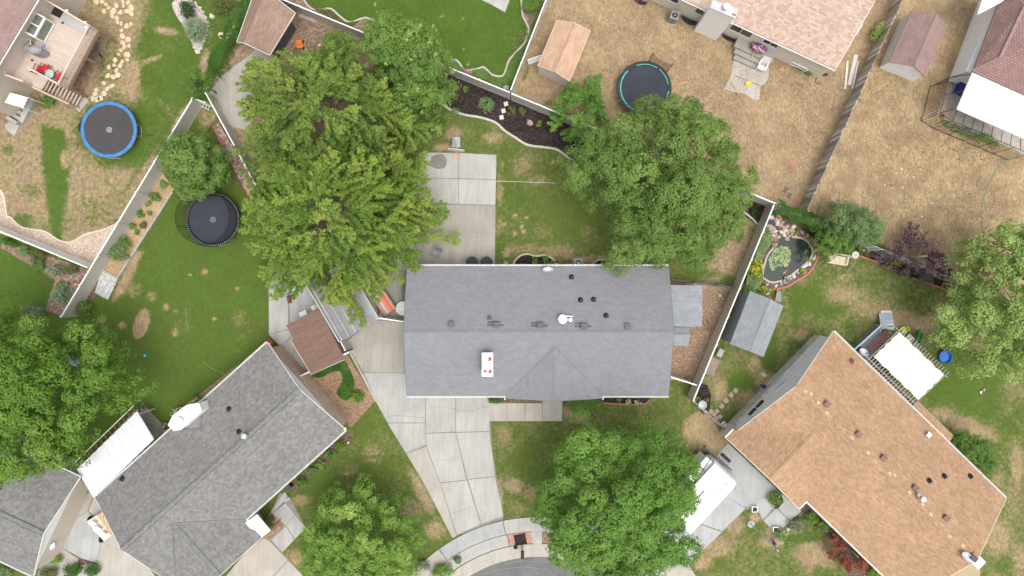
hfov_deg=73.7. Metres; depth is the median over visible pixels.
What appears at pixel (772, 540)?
flag
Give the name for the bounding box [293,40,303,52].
push mower
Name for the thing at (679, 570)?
side driveway
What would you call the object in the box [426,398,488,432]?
driveway
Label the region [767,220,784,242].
stream
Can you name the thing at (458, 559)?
shrub
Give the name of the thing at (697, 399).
shrub
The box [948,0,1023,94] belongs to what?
house
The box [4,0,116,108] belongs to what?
deck
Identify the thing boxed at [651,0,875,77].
house
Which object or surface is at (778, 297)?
wheeled ramp
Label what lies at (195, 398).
rose bush
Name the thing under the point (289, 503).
joint base
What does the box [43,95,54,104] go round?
shrub
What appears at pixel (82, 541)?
driveway
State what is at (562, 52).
shed
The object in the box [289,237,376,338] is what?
parking pad
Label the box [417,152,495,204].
patio
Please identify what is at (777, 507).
planting bed
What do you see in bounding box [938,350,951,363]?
paddling pool
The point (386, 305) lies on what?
daybed
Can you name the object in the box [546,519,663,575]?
pavement
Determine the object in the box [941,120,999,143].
ground cover
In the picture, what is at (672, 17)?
air conditioner
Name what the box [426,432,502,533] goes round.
driveway
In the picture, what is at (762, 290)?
flower clump
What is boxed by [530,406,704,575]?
tree
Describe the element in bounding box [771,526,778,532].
planter pot
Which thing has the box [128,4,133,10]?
flagstone
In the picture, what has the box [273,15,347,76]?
dirt patch
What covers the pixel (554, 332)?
house
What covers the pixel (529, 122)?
rock
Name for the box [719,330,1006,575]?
house
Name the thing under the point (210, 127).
bed edging
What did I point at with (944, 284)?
shrub
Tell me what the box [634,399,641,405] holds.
hosta
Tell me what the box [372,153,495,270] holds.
joint base
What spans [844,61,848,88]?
plank
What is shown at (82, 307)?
shrub
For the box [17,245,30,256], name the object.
shrub
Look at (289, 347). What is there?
parking pad
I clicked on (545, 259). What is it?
shrub
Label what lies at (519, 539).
planting bed
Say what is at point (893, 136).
dry grass
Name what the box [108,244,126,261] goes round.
shrub
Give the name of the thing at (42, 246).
vinyl fence
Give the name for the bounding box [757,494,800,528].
side walk
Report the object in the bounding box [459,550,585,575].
gutter
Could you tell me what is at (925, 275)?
shrub
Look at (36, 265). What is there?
shrub
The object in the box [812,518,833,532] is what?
shrub
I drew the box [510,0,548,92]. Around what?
vinyl fence
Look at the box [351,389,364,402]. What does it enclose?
shrub
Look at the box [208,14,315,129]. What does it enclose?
shed pad
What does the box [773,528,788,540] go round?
shrub
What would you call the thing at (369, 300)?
vinyl fence
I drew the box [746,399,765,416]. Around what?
window
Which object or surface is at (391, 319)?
vinyl fence
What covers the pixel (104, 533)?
white tub
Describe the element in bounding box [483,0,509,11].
patio
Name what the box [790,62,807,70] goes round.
window
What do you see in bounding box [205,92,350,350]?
vinyl fence
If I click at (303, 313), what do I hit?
storage tub
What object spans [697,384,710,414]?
side bed
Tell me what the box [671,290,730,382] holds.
woodchip path
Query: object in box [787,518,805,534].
shrub
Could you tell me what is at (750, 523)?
flagpole
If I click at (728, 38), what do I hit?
window well
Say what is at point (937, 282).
planting bed
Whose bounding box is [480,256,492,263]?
round table
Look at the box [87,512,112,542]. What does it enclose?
utility trailer
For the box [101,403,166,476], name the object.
patio slab
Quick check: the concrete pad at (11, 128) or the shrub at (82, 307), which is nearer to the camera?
the shrub at (82, 307)
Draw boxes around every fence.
[0,226,91,267]
[59,98,203,317]
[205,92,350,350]
[280,0,509,99]
[356,281,377,314]
[379,316,403,321]
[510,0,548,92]
[511,93,775,206]
[670,279,734,287]
[671,375,696,385]
[686,205,773,400]
[691,400,724,429]
[767,203,964,283]
[798,0,902,212]
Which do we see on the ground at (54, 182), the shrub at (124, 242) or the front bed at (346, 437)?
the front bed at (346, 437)
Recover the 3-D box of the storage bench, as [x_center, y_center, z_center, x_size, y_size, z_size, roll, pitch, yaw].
[-31.884,-19.299,49.883,2.026,0.435,0.669,31,90,0]
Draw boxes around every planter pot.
[751,505,757,511]
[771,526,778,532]
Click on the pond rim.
(795, 271)
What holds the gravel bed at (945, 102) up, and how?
on the ground at (54, 182)
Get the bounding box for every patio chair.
[29,63,42,74]
[38,62,52,73]
[54,68,67,81]
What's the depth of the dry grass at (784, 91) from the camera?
52.46 m
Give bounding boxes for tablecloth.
[751,42,766,53]
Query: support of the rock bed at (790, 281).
on the ground at (54, 182)
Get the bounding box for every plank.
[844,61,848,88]
[847,54,857,85]
[851,61,858,88]
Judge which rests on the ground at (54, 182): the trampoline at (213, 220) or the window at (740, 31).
the trampoline at (213, 220)
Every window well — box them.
[635,0,647,4]
[682,14,697,24]
[722,33,734,41]
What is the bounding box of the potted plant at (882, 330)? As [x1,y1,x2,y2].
[879,328,888,335]
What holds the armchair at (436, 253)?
on the patio at (481, 243)
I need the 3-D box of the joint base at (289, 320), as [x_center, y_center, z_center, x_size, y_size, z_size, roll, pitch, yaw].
[-14.344,0.540,52.509,10.534,0.042,7.928,-36,90,0]
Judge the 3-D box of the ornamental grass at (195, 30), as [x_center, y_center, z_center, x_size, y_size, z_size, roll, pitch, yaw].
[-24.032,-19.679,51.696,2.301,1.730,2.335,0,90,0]
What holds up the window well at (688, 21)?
on the ground at (54, 182)
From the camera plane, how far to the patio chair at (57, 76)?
49.75 m
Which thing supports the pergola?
on the ground at (54, 182)
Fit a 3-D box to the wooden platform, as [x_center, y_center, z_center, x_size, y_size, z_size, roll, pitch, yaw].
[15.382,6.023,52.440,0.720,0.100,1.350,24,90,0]
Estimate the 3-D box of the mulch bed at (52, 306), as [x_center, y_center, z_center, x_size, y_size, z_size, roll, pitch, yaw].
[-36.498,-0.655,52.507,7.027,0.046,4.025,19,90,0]
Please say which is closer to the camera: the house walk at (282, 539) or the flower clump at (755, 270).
the flower clump at (755, 270)
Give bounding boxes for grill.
[22,44,49,57]
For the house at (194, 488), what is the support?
on the ground at (54, 182)
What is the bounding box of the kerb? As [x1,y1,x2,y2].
[449,544,611,575]
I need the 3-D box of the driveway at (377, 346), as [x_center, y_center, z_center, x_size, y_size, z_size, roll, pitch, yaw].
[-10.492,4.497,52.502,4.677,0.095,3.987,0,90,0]
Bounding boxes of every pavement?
[411,549,446,575]
[439,521,504,559]
[503,517,545,533]
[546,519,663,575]
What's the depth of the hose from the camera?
52.45 m
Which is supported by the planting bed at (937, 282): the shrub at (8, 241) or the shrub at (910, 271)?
the shrub at (910, 271)
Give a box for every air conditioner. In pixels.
[572,258,582,263]
[666,10,679,25]
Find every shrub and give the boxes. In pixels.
[0,566,12,575]
[2,237,18,247]
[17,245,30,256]
[19,305,44,317]
[27,249,47,262]
[29,259,45,272]
[38,567,57,575]
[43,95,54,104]
[45,264,67,275]
[50,286,73,305]
[50,555,62,565]
[54,281,70,288]
[61,562,83,575]
[63,264,78,274]
[75,300,93,316]
[83,562,101,575]
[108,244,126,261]
[117,235,131,248]
[136,405,144,411]
[161,422,168,429]
[179,0,196,18]
[208,0,238,17]
[263,514,274,530]
[296,474,308,488]
[306,467,317,477]
[314,459,325,469]
[323,449,337,459]
[335,439,346,451]
[351,389,364,402]
[416,560,430,570]
[430,563,456,575]
[444,82,459,102]
[454,556,461,564]
[462,85,468,92]
[477,97,495,113]
[487,398,501,404]
[506,105,515,116]
[518,107,526,116]
[521,0,543,13]
[532,256,537,263]
[536,120,541,126]
[542,255,548,263]
[695,395,700,402]
[749,208,758,217]
[766,489,785,506]
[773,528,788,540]
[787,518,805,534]
[804,512,817,524]
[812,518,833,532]
[855,246,872,257]
[866,568,879,575]
[870,20,885,41]
[887,257,902,269]
[899,266,913,276]
[917,272,932,285]
[941,281,949,287]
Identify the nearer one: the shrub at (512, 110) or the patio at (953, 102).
the shrub at (512, 110)
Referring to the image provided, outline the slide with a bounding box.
[912,330,922,347]
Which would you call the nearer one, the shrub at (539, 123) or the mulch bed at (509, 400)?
the shrub at (539, 123)
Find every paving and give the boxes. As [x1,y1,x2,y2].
[95,272,117,299]
[508,532,532,545]
[703,409,722,424]
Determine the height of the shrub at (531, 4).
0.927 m
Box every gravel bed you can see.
[0,192,114,263]
[56,273,85,285]
[936,83,952,117]
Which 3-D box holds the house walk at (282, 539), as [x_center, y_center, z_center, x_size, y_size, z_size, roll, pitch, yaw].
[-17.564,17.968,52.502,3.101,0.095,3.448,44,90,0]
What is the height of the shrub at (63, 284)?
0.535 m
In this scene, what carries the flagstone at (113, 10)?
on the ground at (54, 182)
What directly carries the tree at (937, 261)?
on the ground at (54, 182)
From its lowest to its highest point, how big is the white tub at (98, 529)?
0.365 m
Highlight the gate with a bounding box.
[191,97,212,107]
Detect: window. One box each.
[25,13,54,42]
[667,0,679,4]
[694,8,704,15]
[728,24,753,38]
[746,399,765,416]
[761,39,778,48]
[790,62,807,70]
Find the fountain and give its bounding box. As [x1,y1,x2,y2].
[697,400,706,409]
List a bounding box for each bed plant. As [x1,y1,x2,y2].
[129,223,135,229]
[136,209,144,217]
[139,221,145,228]
[149,192,161,201]
[159,179,167,188]
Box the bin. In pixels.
[284,482,292,490]
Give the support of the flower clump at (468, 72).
on the ground cover at (480, 75)
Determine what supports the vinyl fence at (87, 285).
on the ground at (54, 182)
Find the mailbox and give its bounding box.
[521,545,523,558]
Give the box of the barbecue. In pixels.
[856,346,868,357]
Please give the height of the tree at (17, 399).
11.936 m
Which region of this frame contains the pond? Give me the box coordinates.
[764,237,811,280]
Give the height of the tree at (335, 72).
12.154 m
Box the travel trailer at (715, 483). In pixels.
[676,445,735,533]
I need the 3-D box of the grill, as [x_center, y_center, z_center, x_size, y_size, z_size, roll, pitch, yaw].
[-34.697,-17.223,49.515,1.637,1.130,0.649,15,90,0]
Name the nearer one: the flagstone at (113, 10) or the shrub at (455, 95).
the shrub at (455, 95)
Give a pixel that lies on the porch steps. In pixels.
(742, 53)
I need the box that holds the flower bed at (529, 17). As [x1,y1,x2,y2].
[287,0,543,90]
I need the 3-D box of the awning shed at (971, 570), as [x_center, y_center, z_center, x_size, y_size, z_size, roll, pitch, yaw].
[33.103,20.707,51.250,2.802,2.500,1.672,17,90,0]
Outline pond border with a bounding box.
[772,239,819,289]
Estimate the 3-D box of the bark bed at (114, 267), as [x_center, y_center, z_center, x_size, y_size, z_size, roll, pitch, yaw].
[-28.850,-4.861,52.505,2.246,0.050,9.744,30,90,0]
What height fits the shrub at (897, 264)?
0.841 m
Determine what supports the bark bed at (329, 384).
on the ground at (54, 182)
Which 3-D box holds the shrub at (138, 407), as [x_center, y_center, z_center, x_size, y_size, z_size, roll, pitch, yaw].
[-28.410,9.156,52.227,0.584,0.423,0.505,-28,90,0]
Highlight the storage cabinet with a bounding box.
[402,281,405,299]
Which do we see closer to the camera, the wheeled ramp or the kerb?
the wheeled ramp
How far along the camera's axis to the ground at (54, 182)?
52.50 m
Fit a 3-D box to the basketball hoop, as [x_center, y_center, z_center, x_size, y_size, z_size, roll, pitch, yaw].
[-4.014,-10.471,50.813,1.149,3.375,2.188,0,90,0]
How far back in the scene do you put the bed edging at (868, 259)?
52.42 m
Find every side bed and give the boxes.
[185,344,271,405]
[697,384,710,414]
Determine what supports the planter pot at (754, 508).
on the ground at (54, 182)
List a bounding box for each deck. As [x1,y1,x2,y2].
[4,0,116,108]
[851,313,894,361]
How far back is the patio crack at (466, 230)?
52.45 m
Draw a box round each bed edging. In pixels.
[0,189,115,242]
[102,191,173,278]
[206,125,287,266]
[303,0,529,76]
[348,350,375,401]
[440,103,593,172]
[513,253,555,263]
[602,400,649,404]
[744,211,757,224]
[860,255,878,263]
[912,277,946,289]
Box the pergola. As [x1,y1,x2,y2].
[865,327,948,410]
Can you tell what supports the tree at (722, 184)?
on the ground at (54, 182)
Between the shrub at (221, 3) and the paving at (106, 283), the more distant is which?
the paving at (106, 283)
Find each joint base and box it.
[37,498,100,575]
[257,493,304,575]
[269,292,377,344]
[349,319,502,535]
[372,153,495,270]
[682,477,792,575]
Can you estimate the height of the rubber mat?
0.020 m
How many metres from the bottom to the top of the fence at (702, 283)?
1.020 m
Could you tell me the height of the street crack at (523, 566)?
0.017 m
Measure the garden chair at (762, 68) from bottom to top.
1.002 m
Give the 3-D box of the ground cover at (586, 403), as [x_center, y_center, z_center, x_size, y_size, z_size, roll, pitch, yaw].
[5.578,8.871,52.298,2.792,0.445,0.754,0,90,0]
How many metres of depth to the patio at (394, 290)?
52.46 m
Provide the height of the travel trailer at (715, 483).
3.190 m
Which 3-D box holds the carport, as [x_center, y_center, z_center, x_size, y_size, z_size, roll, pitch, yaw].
[-12.384,1.005,51.083,3.381,2.835,4.942,-30,90,0]
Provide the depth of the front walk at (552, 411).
52.45 m
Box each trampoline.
[76,100,151,158]
[175,192,242,246]
[617,52,672,114]
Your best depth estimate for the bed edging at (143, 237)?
52.34 m
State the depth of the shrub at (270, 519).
52.05 m
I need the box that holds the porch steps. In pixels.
[732,37,774,71]
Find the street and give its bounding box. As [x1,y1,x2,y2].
[471,557,595,575]
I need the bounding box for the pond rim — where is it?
[763,236,813,282]
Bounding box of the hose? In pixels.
[982,156,1010,235]
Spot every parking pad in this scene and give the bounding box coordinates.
[269,263,290,345]
[283,336,307,371]
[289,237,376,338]
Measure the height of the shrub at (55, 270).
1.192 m
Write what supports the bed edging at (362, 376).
on the ground at (54, 182)
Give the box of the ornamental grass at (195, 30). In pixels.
[182,16,213,46]
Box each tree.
[0,290,159,490]
[155,129,233,203]
[182,68,216,103]
[231,28,450,187]
[237,133,461,327]
[298,473,425,575]
[355,9,461,121]
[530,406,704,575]
[547,73,609,141]
[553,92,759,277]
[816,198,887,250]
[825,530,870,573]
[873,219,954,283]
[927,218,1023,386]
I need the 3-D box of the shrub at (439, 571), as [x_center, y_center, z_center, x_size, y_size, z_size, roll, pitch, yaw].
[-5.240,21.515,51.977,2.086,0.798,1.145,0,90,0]
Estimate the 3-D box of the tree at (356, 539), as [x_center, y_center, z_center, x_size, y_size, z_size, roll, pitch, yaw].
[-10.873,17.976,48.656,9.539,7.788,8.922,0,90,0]
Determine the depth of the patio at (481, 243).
52.45 m
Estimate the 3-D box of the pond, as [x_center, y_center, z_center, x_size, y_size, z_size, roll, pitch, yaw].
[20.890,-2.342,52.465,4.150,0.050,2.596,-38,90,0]
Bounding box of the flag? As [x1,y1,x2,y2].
[769,533,776,546]
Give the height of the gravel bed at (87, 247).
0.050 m
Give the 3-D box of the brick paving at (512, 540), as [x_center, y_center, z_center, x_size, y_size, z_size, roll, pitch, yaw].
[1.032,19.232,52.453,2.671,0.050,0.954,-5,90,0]
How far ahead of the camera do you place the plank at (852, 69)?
52.42 m
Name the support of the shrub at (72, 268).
on the mulch bed at (52, 306)
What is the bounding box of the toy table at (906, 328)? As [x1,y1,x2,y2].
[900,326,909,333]
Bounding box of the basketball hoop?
[448,137,464,158]
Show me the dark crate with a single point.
(289, 300)
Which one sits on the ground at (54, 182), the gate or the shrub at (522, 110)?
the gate
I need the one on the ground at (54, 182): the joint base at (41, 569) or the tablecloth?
the joint base at (41, 569)
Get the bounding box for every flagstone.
[110,8,116,13]
[124,52,130,57]
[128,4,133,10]
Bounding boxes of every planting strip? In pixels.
[430,556,459,575]
[542,532,633,568]
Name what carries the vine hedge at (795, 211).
attached to the plank fence at (876, 249)
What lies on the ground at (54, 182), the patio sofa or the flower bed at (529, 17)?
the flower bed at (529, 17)
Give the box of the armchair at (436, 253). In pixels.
[431,245,442,258]
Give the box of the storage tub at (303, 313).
[299,310,308,316]
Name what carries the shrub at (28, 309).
on the ground at (54, 182)
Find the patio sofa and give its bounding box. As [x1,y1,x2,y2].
[953,82,965,95]
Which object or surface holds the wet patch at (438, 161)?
on the patio at (473, 170)
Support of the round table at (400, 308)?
on the patio at (394, 290)
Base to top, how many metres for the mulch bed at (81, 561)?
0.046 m
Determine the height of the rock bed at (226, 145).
0.060 m
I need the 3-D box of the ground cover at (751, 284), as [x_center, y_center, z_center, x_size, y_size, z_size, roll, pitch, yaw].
[18.882,-2.011,52.153,1.256,0.770,5.836,13,90,0]
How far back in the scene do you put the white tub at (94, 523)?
51.56 m
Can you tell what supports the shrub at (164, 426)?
on the ground at (54, 182)
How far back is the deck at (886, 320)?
51.60 m
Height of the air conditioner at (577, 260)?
0.735 m
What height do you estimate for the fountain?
0.620 m
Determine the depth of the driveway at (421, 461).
52.46 m
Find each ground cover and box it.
[124,142,150,193]
[308,4,359,25]
[312,360,353,399]
[454,62,505,86]
[493,10,539,87]
[567,400,602,408]
[743,227,771,292]
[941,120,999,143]
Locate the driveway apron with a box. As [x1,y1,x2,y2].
[455,535,508,564]
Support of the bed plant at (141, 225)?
on the bark bed at (114, 267)
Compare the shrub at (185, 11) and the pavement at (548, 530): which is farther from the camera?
the pavement at (548, 530)
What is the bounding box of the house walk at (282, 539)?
[267,492,304,551]
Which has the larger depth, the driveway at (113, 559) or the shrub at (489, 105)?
the driveway at (113, 559)
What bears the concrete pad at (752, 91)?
on the ground at (54, 182)
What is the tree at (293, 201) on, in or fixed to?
on the ground at (54, 182)
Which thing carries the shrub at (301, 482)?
on the front bed at (346, 437)
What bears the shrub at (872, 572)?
on the mulch bed at (853, 572)
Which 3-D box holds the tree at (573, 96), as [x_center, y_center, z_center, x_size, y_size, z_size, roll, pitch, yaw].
[4.999,-13.421,50.364,4.785,4.371,5.326,0,90,0]
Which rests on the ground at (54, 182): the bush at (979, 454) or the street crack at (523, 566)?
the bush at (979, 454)
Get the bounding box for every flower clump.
[463,69,471,74]
[748,258,764,278]
[757,285,771,292]
[770,236,777,248]
[782,275,788,283]
[799,267,804,273]
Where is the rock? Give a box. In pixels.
[527,119,532,125]
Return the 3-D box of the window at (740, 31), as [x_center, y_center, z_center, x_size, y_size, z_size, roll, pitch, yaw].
[17.039,-19.114,50.800,1.603,1.060,0.783,0,90,0]
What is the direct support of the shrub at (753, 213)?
on the mulch bed at (758, 207)
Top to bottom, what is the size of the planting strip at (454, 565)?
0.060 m
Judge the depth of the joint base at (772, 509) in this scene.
52.49 m
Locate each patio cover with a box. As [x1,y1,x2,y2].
[75,405,154,497]
[921,73,1023,159]
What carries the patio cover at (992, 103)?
on the ground at (54, 182)
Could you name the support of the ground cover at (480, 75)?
on the flower bed at (529, 17)
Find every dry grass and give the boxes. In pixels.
[512,0,843,206]
[816,0,1023,273]
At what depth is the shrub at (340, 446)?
52.01 m
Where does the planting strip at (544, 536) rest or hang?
on the ground at (54, 182)
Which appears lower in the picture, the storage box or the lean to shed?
the storage box
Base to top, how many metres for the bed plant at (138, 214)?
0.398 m
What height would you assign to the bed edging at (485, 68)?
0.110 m
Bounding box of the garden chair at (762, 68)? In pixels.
[755,56,771,72]
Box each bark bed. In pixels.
[105,173,173,275]
[308,355,374,426]
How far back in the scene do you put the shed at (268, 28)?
49.68 m
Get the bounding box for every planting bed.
[514,533,526,544]
[769,496,782,508]
[802,228,959,288]
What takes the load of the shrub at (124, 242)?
on the bark bed at (114, 267)
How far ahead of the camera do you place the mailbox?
51.28 m
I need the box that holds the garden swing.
[818,252,855,268]
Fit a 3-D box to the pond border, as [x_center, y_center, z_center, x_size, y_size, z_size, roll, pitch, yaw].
[22.152,-1.408,52.475,1.456,0.110,5.108,40,90,0]
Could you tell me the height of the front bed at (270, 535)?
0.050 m
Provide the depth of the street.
52.49 m
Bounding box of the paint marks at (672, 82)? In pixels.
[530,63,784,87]
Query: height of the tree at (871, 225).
4.565 m
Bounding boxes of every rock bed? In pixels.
[212,123,283,254]
[747,213,816,289]
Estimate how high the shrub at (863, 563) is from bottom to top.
2.958 m
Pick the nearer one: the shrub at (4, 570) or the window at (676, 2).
the window at (676, 2)
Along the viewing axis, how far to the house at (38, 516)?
49.14 m
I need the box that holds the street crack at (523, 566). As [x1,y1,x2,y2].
[481,561,568,575]
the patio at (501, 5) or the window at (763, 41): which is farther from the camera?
the patio at (501, 5)
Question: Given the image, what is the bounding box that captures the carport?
[305,266,379,341]
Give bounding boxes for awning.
[4,93,43,113]
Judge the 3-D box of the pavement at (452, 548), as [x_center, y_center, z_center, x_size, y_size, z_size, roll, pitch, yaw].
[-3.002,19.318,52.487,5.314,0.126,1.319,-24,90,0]
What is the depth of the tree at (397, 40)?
45.13 m
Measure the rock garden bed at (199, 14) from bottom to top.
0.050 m
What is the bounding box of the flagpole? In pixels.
[747,520,778,550]
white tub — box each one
[90,520,97,526]
[93,525,102,533]
[100,530,108,537]
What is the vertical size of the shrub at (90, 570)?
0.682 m
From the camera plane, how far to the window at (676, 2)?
51.05 m
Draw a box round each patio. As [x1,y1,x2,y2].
[370,241,414,269]
[371,271,405,320]
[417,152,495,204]
[417,204,494,263]
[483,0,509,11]
[942,82,1023,154]
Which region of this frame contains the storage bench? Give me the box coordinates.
[59,12,89,34]
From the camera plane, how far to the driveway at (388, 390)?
52.45 m
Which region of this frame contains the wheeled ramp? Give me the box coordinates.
[775,288,780,301]
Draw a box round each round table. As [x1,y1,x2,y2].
[44,69,54,78]
[396,301,404,315]
[466,256,477,263]
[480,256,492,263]
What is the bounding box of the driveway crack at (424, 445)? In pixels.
[394,406,485,513]
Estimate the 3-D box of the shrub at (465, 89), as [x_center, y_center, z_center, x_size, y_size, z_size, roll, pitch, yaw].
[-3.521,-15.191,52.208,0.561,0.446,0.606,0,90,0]
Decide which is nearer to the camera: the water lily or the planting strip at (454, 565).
the water lily
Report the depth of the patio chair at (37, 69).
49.71 m
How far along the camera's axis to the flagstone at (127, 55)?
52.45 m
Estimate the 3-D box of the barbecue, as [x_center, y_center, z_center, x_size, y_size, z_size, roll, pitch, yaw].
[26.218,4.797,51.117,0.536,0.965,0.821,-40,90,0]
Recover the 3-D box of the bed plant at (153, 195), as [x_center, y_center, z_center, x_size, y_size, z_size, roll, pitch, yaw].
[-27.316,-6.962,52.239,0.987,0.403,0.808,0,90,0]
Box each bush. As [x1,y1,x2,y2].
[192,395,201,402]
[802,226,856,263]
[950,429,998,476]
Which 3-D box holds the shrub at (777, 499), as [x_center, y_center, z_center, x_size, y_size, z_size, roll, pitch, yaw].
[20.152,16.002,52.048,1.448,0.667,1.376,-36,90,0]
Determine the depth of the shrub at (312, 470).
52.02 m
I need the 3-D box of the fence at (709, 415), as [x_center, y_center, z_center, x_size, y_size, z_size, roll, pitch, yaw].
[15.037,9.707,52.190,3.308,0.620,0.127,42,90,0]
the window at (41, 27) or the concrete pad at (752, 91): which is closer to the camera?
the window at (41, 27)
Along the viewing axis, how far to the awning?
50.56 m
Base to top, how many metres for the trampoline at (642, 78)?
2.639 m
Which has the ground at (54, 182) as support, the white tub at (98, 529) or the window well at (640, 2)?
the window well at (640, 2)
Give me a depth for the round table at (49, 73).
49.50 m
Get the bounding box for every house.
[0,0,86,115]
[0,432,89,575]
[95,341,348,575]
[403,264,673,401]
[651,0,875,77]
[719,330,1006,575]
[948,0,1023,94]
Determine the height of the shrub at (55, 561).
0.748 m
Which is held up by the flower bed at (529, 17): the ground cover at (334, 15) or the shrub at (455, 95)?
the ground cover at (334, 15)
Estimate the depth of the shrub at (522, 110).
52.12 m
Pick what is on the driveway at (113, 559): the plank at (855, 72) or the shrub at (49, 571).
the shrub at (49, 571)
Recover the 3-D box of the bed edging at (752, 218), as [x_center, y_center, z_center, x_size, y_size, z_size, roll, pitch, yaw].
[18.048,-5.588,52.475,2.191,0.110,0.284,37,90,0]
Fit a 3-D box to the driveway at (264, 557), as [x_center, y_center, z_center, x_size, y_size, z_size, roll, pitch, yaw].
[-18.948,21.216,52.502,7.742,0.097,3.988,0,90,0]
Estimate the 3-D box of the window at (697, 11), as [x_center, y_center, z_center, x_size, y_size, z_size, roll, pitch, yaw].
[14.225,-20.415,50.750,1.240,0.960,0.615,0,90,0]
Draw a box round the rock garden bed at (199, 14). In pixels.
[172,0,207,50]
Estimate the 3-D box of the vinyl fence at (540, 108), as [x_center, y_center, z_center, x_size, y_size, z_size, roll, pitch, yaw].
[9.739,-10.363,51.525,21.221,1.950,0.127,23,90,0]
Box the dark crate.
[287,295,291,302]
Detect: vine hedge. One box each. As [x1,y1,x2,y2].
[206,0,250,78]
[770,198,825,230]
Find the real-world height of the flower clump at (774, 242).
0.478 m
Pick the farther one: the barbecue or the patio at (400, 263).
the patio at (400, 263)
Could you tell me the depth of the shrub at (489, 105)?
51.91 m
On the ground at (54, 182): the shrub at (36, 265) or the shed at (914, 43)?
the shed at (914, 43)
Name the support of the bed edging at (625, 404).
on the ground at (54, 182)
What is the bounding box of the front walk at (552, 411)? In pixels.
[489,401,561,420]
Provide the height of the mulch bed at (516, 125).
0.050 m
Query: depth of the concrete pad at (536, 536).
52.41 m
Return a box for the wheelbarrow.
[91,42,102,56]
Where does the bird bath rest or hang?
on the ground at (54, 182)
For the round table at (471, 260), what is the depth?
51.80 m
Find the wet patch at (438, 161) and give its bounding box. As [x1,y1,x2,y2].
[425,154,446,168]
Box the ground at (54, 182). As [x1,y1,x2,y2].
[0,0,1023,575]
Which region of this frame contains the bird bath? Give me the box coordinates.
[849,251,858,258]
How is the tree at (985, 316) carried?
on the ground at (54, 182)
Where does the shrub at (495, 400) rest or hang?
on the mulch bed at (509, 400)
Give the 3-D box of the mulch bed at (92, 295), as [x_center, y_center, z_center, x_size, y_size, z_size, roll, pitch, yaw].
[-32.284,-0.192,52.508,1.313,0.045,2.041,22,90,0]
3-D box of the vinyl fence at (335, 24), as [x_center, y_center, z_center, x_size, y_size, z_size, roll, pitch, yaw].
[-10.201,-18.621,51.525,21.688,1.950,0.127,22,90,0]
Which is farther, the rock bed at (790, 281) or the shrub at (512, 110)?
the rock bed at (790, 281)
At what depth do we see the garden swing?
52.04 m
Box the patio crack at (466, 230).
[426,208,485,251]
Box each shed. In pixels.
[237,0,295,56]
[286,309,347,374]
[538,20,589,86]
[671,285,701,326]
[673,327,689,345]
[723,291,782,356]
[879,11,946,81]
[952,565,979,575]
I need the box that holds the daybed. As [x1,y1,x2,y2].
[375,290,395,316]
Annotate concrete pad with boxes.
[5,122,18,135]
[75,97,87,111]
[531,530,541,543]
[724,61,768,99]
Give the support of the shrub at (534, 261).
on the mulch bed at (525, 259)
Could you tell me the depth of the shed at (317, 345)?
50.02 m
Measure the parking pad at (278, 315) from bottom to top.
0.095 m
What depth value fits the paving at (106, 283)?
52.45 m
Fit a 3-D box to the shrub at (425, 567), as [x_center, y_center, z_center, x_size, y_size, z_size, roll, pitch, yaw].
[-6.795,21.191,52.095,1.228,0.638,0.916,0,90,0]
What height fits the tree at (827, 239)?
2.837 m
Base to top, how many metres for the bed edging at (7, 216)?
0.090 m
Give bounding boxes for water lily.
[769,246,790,270]
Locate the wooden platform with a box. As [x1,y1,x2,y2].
[706,357,719,375]
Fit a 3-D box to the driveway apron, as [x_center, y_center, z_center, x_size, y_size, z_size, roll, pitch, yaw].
[-2.269,20.075,52.491,4.309,0.118,1.058,-22,90,0]
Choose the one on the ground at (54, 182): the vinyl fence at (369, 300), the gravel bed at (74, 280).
the gravel bed at (74, 280)
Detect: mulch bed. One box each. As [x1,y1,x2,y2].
[0,241,87,314]
[71,553,95,575]
[88,281,97,300]
[438,74,602,167]
[489,398,541,402]
[515,255,550,263]
[562,398,648,403]
[741,198,764,222]
[801,506,880,575]
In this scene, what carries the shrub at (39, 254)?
on the mulch bed at (52, 306)
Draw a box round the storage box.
[715,348,724,357]
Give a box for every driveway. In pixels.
[39,497,154,575]
[63,512,100,561]
[78,492,92,516]
[227,538,301,575]
[347,321,404,372]
[364,373,425,452]
[406,447,455,537]
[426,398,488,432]
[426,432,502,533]
[641,557,694,575]
[658,444,777,562]
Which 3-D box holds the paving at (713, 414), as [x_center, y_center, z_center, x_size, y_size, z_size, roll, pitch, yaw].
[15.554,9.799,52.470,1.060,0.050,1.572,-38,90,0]
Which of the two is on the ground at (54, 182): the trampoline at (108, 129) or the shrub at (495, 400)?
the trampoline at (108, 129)
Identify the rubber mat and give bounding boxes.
[51,7,63,17]
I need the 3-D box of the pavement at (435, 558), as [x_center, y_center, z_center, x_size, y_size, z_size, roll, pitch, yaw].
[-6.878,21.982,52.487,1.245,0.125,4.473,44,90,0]
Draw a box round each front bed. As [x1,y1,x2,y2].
[265,515,283,539]
[292,433,356,491]
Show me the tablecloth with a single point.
(758, 46)
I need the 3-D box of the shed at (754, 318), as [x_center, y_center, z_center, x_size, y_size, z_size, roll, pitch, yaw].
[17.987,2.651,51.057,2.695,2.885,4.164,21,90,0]
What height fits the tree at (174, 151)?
6.320 m
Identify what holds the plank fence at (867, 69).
on the ground at (54, 182)

